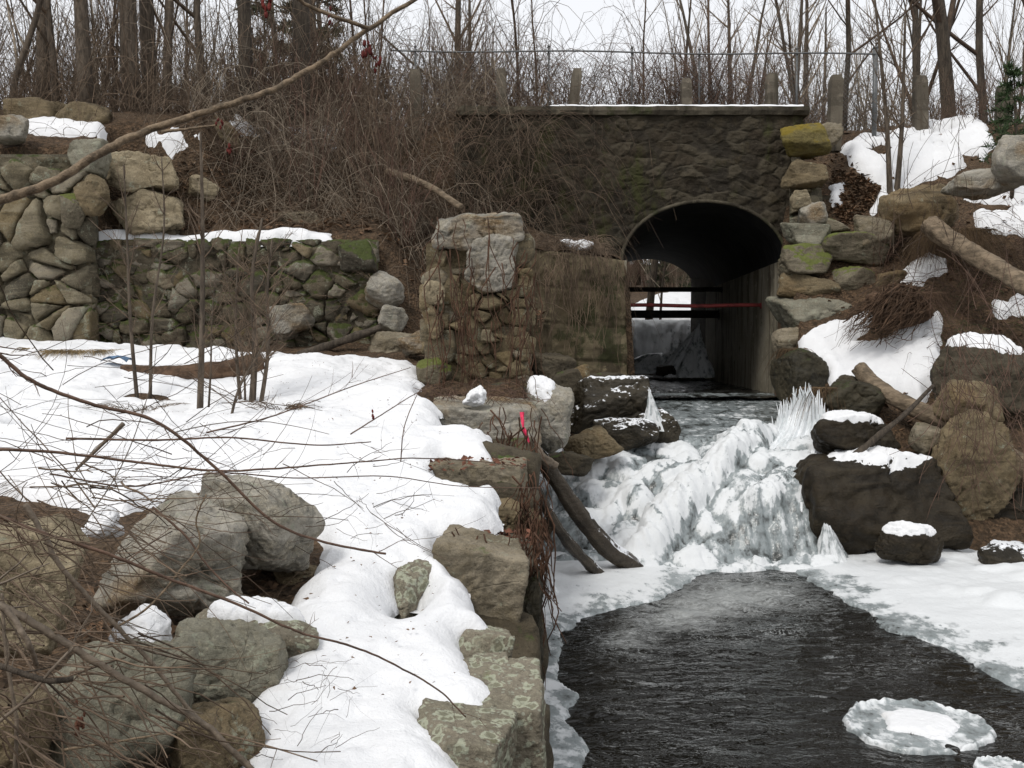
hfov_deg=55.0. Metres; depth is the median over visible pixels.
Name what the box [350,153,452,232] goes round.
shrub
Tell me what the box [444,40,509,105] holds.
shrub
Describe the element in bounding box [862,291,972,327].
grass tuft
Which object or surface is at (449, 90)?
shrub
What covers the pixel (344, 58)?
shrub
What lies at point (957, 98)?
shrub
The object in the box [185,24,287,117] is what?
shrub
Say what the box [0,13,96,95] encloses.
shrub
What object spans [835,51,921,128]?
shrub
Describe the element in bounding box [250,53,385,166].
shrub
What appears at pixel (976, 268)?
shrub
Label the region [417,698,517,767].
stone block
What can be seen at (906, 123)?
shrub
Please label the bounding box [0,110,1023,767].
ground
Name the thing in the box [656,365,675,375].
boulder
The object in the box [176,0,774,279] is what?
bramble
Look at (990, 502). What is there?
boulder
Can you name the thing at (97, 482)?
cane
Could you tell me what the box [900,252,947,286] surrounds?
snow slope
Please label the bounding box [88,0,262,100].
shrub
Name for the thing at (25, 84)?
shrub
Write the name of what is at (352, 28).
sapling
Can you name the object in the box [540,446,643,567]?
log
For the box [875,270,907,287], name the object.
wall stone
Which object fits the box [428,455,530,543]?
fallen leaves
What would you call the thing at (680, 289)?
beam
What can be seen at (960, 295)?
shrub
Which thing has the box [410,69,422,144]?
guard post
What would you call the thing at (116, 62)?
shrub
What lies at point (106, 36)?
bare tree
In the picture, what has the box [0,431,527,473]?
cane
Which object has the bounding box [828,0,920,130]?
bare tree
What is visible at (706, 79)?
shrub
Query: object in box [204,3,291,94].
shrub
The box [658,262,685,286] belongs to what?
shrub
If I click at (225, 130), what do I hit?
boulder
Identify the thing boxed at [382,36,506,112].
shrub
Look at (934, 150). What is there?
snow slope
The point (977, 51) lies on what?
bare tree
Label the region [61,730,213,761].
cane
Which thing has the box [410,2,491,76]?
bare tree
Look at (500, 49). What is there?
bare tree
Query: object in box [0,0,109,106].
shrub
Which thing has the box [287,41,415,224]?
shrub
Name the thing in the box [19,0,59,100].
bare tree
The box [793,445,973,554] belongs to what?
boulder
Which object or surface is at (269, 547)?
boulder
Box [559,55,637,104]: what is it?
shrub
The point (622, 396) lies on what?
boulder
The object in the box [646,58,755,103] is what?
shrub
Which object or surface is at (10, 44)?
shrub
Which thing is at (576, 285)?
vine mat
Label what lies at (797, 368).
boulder
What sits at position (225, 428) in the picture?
cane
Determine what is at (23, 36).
shrub
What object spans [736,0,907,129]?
shrub
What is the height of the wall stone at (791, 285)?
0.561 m
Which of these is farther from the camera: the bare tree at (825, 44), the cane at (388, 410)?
the bare tree at (825, 44)
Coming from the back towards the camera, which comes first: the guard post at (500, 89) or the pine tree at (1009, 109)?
the guard post at (500, 89)
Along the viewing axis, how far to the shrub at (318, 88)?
19.82 m
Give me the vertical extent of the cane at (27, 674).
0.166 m
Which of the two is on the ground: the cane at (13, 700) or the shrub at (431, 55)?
the shrub at (431, 55)
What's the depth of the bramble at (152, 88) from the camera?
17.02 m
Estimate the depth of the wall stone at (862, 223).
16.54 m
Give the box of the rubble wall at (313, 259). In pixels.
[96,227,379,347]
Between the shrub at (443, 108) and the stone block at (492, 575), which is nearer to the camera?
the stone block at (492, 575)
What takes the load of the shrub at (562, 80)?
on the ground
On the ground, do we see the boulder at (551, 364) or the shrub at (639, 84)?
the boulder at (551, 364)
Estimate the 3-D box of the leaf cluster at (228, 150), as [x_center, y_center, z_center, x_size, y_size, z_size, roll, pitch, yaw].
[-0.628,-0.521,2.182,0.011,0.026,0.012,0,2,0]
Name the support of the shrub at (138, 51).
on the ground
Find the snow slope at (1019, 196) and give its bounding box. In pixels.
[964,186,1023,205]
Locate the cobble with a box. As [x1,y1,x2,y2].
[789,189,811,209]
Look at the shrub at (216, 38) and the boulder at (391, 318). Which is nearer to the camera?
the boulder at (391, 318)
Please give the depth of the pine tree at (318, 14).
41.27 m
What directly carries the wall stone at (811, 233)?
on the wall stone at (809, 259)
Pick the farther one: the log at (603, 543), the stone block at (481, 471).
the log at (603, 543)
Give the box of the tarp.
[100,355,130,361]
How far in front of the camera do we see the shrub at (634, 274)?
49.05 m
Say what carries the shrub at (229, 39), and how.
on the ground
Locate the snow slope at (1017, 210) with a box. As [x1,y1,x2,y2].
[973,205,1023,237]
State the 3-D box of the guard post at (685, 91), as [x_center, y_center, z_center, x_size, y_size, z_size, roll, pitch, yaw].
[3.296,-5.045,18.569,0.219,1.452,0.199,0,2,0]
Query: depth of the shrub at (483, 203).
16.70 m
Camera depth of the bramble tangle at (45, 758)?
2.86 m
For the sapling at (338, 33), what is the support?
on the ground
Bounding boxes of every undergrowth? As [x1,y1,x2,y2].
[0,76,235,329]
[125,70,606,348]
[853,191,1023,399]
[915,279,1023,346]
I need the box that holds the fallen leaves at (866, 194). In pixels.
[830,168,881,223]
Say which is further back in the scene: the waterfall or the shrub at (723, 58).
the waterfall
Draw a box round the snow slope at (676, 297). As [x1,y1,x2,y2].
[631,292,690,319]
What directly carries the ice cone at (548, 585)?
on the ice shelf
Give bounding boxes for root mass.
[824,278,936,350]
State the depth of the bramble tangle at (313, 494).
4.86 m
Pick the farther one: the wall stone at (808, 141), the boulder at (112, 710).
the wall stone at (808, 141)
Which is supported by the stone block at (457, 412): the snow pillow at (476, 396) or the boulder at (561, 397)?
the snow pillow at (476, 396)
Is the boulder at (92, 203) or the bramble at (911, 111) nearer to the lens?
the boulder at (92, 203)
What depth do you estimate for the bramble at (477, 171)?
17.11 m
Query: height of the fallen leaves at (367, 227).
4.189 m
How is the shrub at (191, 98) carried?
on the ground
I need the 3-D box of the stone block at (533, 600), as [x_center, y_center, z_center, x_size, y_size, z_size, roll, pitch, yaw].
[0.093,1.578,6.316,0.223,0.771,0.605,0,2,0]
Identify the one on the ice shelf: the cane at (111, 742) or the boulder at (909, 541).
the boulder at (909, 541)
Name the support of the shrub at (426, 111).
on the ground
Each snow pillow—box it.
[84,506,124,538]
[108,603,172,641]
[462,385,486,406]
[562,239,593,252]
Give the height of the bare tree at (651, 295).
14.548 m
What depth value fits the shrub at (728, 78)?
20.76 m
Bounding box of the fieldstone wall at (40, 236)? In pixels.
[0,154,100,341]
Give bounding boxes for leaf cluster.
[74,700,85,735]
[215,118,223,129]
[226,143,231,154]
[261,0,271,18]
[328,6,332,25]
[361,39,372,58]
[373,56,381,73]
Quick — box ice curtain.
[759,382,824,475]
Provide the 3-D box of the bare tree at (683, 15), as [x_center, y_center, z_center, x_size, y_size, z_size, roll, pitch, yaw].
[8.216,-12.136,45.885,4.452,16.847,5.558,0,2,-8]
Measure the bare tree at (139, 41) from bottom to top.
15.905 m
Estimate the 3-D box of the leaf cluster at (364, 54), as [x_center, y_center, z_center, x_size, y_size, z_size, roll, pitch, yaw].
[-0.350,-0.806,2.371,0.026,0.043,0.026,-1,2,-25]
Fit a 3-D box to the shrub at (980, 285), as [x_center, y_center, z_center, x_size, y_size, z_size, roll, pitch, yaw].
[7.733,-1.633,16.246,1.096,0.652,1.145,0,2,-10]
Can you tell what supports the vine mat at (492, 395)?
attached to the stone pillar
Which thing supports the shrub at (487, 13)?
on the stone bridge
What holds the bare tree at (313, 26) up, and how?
on the ground
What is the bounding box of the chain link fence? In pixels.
[393,44,877,135]
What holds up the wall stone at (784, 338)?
on the ground
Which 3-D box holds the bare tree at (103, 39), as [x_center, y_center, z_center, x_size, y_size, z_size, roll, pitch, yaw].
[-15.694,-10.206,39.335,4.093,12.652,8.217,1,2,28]
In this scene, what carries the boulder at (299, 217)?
on the ground
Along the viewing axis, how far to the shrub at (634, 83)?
20.17 m
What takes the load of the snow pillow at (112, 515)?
on the ground
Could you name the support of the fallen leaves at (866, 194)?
on the ground
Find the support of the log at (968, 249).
on the ground
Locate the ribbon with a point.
(522, 421)
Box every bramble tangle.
[0,285,349,638]
[0,387,294,767]
[0,495,340,767]
[111,376,482,593]
[176,617,377,759]
[823,101,997,327]
[890,246,1023,525]
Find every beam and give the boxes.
[628,286,722,292]
[631,309,719,319]
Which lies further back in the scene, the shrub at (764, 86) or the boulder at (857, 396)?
the shrub at (764, 86)
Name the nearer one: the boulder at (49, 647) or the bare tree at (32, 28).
the boulder at (49, 647)
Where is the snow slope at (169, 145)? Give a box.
[146,127,198,158]
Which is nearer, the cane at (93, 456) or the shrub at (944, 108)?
the cane at (93, 456)
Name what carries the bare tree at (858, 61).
on the ground
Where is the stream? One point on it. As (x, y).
(676, 385)
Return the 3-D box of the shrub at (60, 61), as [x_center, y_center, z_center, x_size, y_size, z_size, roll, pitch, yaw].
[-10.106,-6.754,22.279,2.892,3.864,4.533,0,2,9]
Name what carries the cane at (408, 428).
on the snow field
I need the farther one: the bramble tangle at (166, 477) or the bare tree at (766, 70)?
the bare tree at (766, 70)
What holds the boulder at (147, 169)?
on the boulder at (173, 212)
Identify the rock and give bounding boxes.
[393,559,431,618]
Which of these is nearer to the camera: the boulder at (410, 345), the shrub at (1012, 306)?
the boulder at (410, 345)
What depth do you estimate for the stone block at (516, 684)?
4.29 m
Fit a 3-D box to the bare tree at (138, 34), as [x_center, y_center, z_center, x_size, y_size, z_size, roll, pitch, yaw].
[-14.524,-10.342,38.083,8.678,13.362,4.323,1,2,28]
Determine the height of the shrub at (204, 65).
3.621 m
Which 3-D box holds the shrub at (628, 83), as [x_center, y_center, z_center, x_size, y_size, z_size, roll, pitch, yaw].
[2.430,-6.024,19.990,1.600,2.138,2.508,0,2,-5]
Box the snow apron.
[798,310,942,402]
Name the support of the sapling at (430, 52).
on the ground
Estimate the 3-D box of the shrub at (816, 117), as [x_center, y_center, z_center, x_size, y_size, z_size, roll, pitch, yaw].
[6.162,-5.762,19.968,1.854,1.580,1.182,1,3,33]
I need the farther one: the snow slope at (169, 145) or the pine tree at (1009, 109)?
the pine tree at (1009, 109)
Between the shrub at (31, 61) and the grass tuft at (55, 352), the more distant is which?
the shrub at (31, 61)
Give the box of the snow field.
[0,336,503,767]
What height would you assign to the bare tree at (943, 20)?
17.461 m
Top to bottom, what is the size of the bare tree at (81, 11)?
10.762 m
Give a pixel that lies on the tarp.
(125, 358)
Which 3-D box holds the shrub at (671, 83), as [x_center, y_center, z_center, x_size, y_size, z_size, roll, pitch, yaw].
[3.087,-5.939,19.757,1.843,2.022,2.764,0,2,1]
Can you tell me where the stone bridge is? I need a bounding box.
[454,104,849,392]
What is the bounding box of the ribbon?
[520,412,529,442]
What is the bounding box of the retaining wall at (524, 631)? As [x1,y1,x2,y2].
[468,382,553,767]
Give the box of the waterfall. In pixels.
[632,319,690,357]
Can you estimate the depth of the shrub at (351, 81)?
19.93 m
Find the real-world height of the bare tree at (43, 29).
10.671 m
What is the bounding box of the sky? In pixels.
[0,0,1023,264]
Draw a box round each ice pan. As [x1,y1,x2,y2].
[842,697,996,755]
[973,755,1023,767]
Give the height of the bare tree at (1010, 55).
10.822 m
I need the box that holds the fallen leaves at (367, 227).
[170,107,545,326]
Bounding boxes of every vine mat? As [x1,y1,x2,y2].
[22,238,413,352]
[374,30,843,122]
[381,90,662,339]
[410,366,563,434]
[422,217,544,397]
[451,407,572,689]
[524,226,646,331]
[531,247,633,367]
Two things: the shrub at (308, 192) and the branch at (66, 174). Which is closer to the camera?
the branch at (66, 174)
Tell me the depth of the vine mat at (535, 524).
7.86 m
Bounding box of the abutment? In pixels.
[526,225,627,375]
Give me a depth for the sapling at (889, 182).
17.69 m
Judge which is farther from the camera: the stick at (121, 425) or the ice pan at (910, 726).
the ice pan at (910, 726)
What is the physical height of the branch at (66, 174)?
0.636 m
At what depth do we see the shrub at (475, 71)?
19.85 m
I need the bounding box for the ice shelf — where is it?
[538,548,1023,767]
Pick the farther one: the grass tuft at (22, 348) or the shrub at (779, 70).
the shrub at (779, 70)
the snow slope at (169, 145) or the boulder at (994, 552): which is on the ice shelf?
the boulder at (994, 552)
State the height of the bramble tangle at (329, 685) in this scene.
0.837 m
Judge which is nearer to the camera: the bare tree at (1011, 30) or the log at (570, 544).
the log at (570, 544)
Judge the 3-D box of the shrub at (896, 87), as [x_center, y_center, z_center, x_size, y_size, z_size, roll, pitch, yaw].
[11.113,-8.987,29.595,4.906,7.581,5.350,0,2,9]
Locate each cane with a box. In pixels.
[0,342,413,577]
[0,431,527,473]
[0,514,501,726]
[0,554,253,767]
[0,591,102,722]
[0,593,31,767]
[0,601,38,668]
[0,663,79,709]
[22,503,245,767]
[49,472,543,502]
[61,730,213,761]
[66,422,387,456]
[82,346,156,527]
[115,489,210,628]
[152,506,255,606]
[206,350,410,433]
[350,377,432,434]
[400,388,421,461]
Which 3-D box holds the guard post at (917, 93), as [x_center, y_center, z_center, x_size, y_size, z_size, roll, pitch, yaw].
[8.224,-5.286,19.811,0.276,1.837,0.247,0,2,0]
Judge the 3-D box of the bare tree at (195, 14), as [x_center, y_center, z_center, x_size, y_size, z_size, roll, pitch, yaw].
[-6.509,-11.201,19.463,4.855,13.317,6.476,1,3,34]
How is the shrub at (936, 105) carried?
on the ground
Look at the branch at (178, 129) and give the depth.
2.18 m
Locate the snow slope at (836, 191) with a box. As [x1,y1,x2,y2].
[828,182,844,207]
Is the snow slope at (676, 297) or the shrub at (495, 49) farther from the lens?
the snow slope at (676, 297)
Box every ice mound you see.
[634,353,670,373]
[651,324,714,377]
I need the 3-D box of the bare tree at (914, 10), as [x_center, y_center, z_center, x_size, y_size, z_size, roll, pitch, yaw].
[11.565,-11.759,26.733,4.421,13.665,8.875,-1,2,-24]
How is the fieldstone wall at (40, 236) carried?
on the ground
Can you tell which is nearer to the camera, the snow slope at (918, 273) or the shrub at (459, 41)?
the snow slope at (918, 273)
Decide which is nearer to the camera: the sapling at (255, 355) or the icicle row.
the sapling at (255, 355)
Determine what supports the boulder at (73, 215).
on the fieldstone wall at (40, 236)
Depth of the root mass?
15.20 m
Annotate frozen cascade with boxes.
[539,393,839,572]
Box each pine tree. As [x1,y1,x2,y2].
[222,0,291,114]
[277,0,368,91]
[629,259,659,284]
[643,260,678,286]
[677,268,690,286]
[974,59,1023,198]
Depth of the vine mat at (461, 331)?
11.56 m
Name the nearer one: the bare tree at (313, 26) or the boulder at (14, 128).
the boulder at (14, 128)
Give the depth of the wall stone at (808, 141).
17.14 m
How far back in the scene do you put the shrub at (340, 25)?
21.33 m
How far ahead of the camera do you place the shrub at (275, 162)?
16.91 m
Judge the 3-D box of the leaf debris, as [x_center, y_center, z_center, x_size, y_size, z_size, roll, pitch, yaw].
[-3.093,0.399,8.725,5.810,1.424,9.383,0,2,0]
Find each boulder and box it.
[0,114,28,144]
[0,513,89,657]
[0,682,58,767]
[3,97,65,118]
[40,639,200,767]
[54,101,112,123]
[59,193,85,228]
[67,138,111,178]
[73,173,110,216]
[94,490,249,617]
[106,150,178,191]
[108,188,184,234]
[165,229,179,234]
[169,696,265,767]
[171,617,288,703]
[188,174,218,201]
[195,595,319,657]
[199,471,325,572]
[212,116,240,155]
[269,303,314,334]
[273,564,316,584]
[277,211,320,222]
[338,240,377,272]
[364,270,404,310]
[368,331,410,352]
[378,304,408,331]
[397,330,423,355]
[527,375,573,453]
[531,352,576,378]
[548,451,593,476]
[552,368,582,392]
[563,425,623,459]
[570,375,653,433]
[575,364,589,377]
[590,372,623,376]
[593,417,658,450]
[637,408,680,442]
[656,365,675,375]
[769,348,828,408]
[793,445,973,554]
[810,410,900,453]
[823,379,884,415]
[836,374,856,380]
[874,520,943,563]
[878,183,958,236]
[908,422,940,455]
[930,331,1023,417]
[931,409,1021,520]
[932,379,1004,422]
[941,168,1023,200]
[977,540,1023,564]
[989,488,1023,519]
[990,135,1023,187]
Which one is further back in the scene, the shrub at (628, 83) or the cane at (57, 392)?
the shrub at (628, 83)
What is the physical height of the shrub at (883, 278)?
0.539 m
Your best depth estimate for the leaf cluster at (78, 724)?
2.74 m
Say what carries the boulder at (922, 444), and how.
on the boulder at (990, 502)
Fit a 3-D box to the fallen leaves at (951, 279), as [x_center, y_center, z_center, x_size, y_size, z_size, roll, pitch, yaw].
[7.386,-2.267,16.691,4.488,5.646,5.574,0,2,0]
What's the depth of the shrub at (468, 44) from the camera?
19.77 m
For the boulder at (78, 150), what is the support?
on the fieldstone wall at (40, 236)
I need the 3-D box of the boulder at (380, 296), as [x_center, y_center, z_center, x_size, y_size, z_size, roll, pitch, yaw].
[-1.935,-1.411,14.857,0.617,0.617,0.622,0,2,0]
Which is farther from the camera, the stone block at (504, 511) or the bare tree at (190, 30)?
the bare tree at (190, 30)
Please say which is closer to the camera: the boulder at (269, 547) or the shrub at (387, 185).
the boulder at (269, 547)
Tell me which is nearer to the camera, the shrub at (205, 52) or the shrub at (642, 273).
the shrub at (205, 52)
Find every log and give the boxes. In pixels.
[120,354,263,378]
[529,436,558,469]
[539,484,603,573]
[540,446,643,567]
[851,362,1022,478]
[920,216,1023,295]
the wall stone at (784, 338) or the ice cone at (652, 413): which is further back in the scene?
the wall stone at (784, 338)
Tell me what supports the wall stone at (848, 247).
on the ground
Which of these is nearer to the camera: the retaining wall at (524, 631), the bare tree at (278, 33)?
the retaining wall at (524, 631)
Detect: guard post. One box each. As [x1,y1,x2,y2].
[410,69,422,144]
[496,68,505,106]
[568,68,581,104]
[680,78,691,104]
[765,73,777,104]
[827,74,843,152]
[912,75,928,130]
[994,85,1012,126]
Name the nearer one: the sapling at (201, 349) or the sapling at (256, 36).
the sapling at (201, 349)
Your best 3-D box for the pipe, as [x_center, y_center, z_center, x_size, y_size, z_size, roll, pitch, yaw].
[3.569,-1.567,19.654,2.842,0.129,0.123,0,2,0]
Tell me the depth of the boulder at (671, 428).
14.00 m
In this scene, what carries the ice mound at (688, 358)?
on the stream
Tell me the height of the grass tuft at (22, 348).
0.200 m
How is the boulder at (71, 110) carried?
on the ground
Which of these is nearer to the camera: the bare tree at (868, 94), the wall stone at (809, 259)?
the wall stone at (809, 259)
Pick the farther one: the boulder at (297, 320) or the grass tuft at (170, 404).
the boulder at (297, 320)
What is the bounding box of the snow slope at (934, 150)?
[840,115,995,215]
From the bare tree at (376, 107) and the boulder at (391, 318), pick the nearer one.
the boulder at (391, 318)
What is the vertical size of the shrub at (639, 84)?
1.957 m
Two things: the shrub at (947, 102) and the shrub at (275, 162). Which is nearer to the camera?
the shrub at (275, 162)
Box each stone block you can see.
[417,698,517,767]
[429,457,527,485]
[432,524,528,622]
[433,395,541,445]
[459,626,514,658]
[463,657,546,767]
[471,652,508,663]
[498,498,541,539]
[523,567,543,665]
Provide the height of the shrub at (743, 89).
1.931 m
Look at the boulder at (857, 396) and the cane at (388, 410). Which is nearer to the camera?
the cane at (388, 410)
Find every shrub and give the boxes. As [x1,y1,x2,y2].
[0,0,18,104]
[0,0,95,96]
[0,0,101,96]
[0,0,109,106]
[0,0,156,102]
[0,3,19,90]
[0,9,31,105]
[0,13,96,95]
[0,15,119,103]
[0,24,90,107]
[0,33,73,102]
[1,0,113,97]
[4,2,111,96]
[14,2,115,103]
[21,30,74,102]
[29,0,222,111]
[51,0,162,111]
[57,34,116,104]
[60,3,183,98]
[62,6,178,110]
[82,18,153,112]
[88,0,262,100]
[96,0,185,110]
[106,75,181,115]
[115,0,288,112]
[138,72,237,112]
[139,0,265,110]
[141,20,237,113]
[154,0,377,129]
[155,0,276,101]
[156,4,235,113]
[159,5,237,93]
[159,69,235,107]
[177,22,291,108]
[178,0,317,105]
[180,110,269,174]
[181,71,328,179]
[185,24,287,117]
[203,20,330,126]
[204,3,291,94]
[209,0,291,119]
[210,58,312,125]
[217,0,329,128]
[221,0,392,119]
[225,0,370,125]
[229,118,284,184]
[233,29,326,146]
[237,0,334,144]
[241,95,356,203]
[246,91,294,150]
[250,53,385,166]
[257,0,362,97]
[258,68,386,155]
[261,46,373,211]
[267,95,402,196]
[267,105,369,142]
[272,77,357,201]
[275,50,426,192]
[275,63,381,142]
[281,55,349,122]
[282,0,390,100]
[286,22,419,128]
[287,31,396,127]
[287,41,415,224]
[289,88,389,135]
[289,119,345,161]
[310,24,419,122]
[310,47,349,126]
[310,52,358,119]
[325,4,502,126]
[327,6,414,122]
[327,88,510,246]
[328,44,384,114]
[328,48,456,174]
[329,10,449,121]
[332,4,443,125]
[334,24,409,123]
[334,149,432,222]
[336,30,431,140]
[339,94,427,164]
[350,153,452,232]
[357,6,511,122]
[360,10,529,112]
[361,58,435,146]
[363,50,423,149]
[366,0,540,118]
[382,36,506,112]
[385,172,503,253]
[386,0,508,123]
[392,19,477,107]
[395,199,433,240]
[397,82,450,134]
[416,158,526,229]
[420,35,514,120]
[422,2,495,110]
[423,0,530,104]
[424,97,467,123]
[435,7,536,105]
[439,23,506,106]
[443,184,506,216]
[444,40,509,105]
[449,173,507,213]
[452,76,510,106]
[454,7,601,104]
[455,47,495,105]
[471,56,645,102]
[502,57,551,105]
[507,14,583,105]
[520,1,630,105]
[520,54,559,105]
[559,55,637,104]
[588,53,672,104]
[604,48,688,104]
[608,46,663,104]
[618,22,715,101]
[627,259,646,286]
[627,262,646,286]
[633,259,649,286]
[643,46,711,104]
[644,37,707,104]
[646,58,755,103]
[650,2,732,104]
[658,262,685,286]
[659,261,679,286]
[663,5,777,104]
[663,48,730,104]
[668,24,747,104]
[668,72,709,104]
[668,264,689,286]
[680,34,744,104]
[683,45,757,104]
[691,0,873,124]
[692,18,826,116]
[695,60,780,104]
[703,45,803,104]
[717,35,781,103]
[723,12,814,104]
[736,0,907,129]
[769,66,859,123]
[778,67,820,122]
[785,65,857,123]
[787,5,935,129]
[809,0,967,130]
[823,61,937,125]
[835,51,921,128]
[848,52,990,129]
[851,204,910,265]
[856,265,910,290]
[887,248,925,266]
[888,42,1018,124]
[890,40,971,119]
[907,68,988,119]
[907,238,958,264]
[918,275,993,311]
[929,90,968,119]
[942,209,1020,289]
[943,66,999,122]
[949,268,1007,298]
[972,79,1023,121]
[983,292,1023,319]
[1009,225,1023,252]
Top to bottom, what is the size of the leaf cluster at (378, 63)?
0.043 m
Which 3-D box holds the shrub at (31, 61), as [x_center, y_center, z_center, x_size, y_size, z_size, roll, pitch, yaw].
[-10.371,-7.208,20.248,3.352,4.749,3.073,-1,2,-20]
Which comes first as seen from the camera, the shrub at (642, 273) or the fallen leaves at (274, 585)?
the fallen leaves at (274, 585)
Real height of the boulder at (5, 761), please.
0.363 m
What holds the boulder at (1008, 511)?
on the ground
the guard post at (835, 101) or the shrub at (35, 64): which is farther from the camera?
the shrub at (35, 64)
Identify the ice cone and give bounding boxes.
[543,575,557,593]
[644,388,663,431]
[817,523,848,561]
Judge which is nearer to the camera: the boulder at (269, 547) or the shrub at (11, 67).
the boulder at (269, 547)
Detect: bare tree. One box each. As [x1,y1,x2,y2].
[1,0,158,92]
[4,0,42,96]
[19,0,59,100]
[22,0,223,106]
[35,0,50,100]
[55,0,141,101]
[71,0,120,102]
[73,0,94,103]
[91,0,190,96]
[92,1,187,102]
[119,0,141,112]
[138,0,409,98]
[139,0,159,112]
[154,0,172,111]
[158,0,205,100]
[179,0,218,96]
[237,0,254,123]
[273,5,339,62]
[278,0,346,75]
[290,0,309,127]
[290,0,360,89]
[340,0,407,199]
[365,0,501,94]
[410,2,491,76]
[461,0,495,90]
[474,20,534,74]
[523,0,742,319]
[639,259,677,319]
[659,0,712,103]
[697,0,763,103]
[710,0,794,104]
[719,0,798,103]
[747,0,838,103]
[758,0,844,112]
[770,0,870,121]
[781,1,853,119]
[783,7,898,127]
[798,0,855,122]
[799,0,863,129]
[799,0,908,128]
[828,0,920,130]
[829,0,998,125]
[851,40,893,118]
[856,0,973,121]
[881,0,936,125]
[888,0,997,123]
[929,0,1023,109]
[932,0,956,119]
[954,0,1023,118]
[962,20,1023,115]
[983,10,1023,106]
[1000,0,1023,18]
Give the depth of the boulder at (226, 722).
3.67 m
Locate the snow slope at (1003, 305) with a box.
[992,293,1023,319]
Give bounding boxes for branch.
[0,0,416,205]
[161,125,215,133]
[297,0,368,66]
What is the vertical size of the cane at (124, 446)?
0.855 m
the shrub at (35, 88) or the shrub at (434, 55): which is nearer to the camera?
the shrub at (35, 88)
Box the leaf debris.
[5,350,455,694]
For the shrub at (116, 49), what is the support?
on the ground
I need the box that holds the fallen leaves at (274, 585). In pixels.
[0,560,354,767]
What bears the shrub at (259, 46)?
on the ground
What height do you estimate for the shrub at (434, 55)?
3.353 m
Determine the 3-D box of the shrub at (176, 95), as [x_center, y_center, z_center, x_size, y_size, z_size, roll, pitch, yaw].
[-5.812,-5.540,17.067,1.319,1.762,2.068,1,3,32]
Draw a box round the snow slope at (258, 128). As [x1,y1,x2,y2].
[230,114,336,151]
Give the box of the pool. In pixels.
[557,569,1023,767]
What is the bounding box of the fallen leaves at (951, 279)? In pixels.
[813,123,1023,429]
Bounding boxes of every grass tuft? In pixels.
[0,475,133,501]
[11,347,32,352]
[29,349,123,359]
[82,398,189,412]
[238,400,321,410]
[763,348,813,377]
[787,386,845,425]
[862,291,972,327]
[889,227,1023,278]
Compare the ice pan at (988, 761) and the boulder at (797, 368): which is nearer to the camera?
the ice pan at (988, 761)
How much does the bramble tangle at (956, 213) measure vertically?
3.478 m
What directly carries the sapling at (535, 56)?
on the ground
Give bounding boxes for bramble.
[0,0,317,182]
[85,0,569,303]
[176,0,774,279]
[320,52,633,257]
[779,15,1023,155]
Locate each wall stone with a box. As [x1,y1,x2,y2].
[765,296,851,327]
[771,327,798,353]
[776,272,841,297]
[777,243,832,276]
[780,122,831,158]
[780,222,830,243]
[781,159,828,188]
[798,201,827,223]
[807,122,843,159]
[821,231,889,265]
[831,266,875,290]
[853,214,895,246]
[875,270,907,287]
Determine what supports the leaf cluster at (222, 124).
hanging from the branch at (178, 129)
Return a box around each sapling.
[88,132,188,398]
[95,0,120,108]
[137,0,201,96]
[168,132,244,408]
[175,209,303,413]
[232,0,282,119]
[251,4,264,114]
[315,0,406,123]
[321,0,341,125]
[323,1,345,82]
[349,1,395,102]
[414,15,446,96]
[471,0,570,103]
[523,0,560,105]
[586,5,649,103]
[605,0,661,98]
[658,0,765,103]
[720,0,808,104]
[847,0,947,193]
[959,1,1023,119]
[1015,0,1023,119]
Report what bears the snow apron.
on the ground
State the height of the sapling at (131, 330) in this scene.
3.003 m
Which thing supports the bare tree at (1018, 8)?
on the ground
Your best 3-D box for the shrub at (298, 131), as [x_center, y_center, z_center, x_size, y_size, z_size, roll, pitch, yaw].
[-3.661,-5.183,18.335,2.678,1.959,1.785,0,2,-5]
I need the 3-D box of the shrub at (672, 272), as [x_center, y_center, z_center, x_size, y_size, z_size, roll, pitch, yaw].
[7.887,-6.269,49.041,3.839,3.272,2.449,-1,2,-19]
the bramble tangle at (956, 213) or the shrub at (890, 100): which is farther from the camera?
the shrub at (890, 100)
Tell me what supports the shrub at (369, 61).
on the ground
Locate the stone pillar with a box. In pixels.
[416,212,535,387]
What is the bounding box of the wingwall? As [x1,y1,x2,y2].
[789,156,850,231]
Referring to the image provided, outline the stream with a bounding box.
[635,375,776,398]
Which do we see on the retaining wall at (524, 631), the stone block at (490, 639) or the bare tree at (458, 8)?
the stone block at (490, 639)
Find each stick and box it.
[75,422,124,469]
[297,325,381,353]
[385,167,463,209]
[852,384,934,452]
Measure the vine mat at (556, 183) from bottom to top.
4.442 m
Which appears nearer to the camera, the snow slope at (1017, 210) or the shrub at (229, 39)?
the snow slope at (1017, 210)
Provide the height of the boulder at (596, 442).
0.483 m
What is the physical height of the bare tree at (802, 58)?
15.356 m
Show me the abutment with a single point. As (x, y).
(606, 359)
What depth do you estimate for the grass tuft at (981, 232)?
16.00 m
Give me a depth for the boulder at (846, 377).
14.55 m
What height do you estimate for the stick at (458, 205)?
0.808 m
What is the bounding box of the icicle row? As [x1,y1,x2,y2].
[800,502,803,511]
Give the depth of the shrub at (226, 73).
18.84 m
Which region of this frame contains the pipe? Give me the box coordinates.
[631,302,761,308]
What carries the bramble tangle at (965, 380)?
on the ground
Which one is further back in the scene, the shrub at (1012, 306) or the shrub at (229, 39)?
the shrub at (229, 39)
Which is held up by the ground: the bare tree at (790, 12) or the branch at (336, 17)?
the bare tree at (790, 12)
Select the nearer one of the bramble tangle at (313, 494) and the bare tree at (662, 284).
the bramble tangle at (313, 494)
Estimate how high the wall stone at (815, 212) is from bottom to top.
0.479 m
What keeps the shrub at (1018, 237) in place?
on the ground

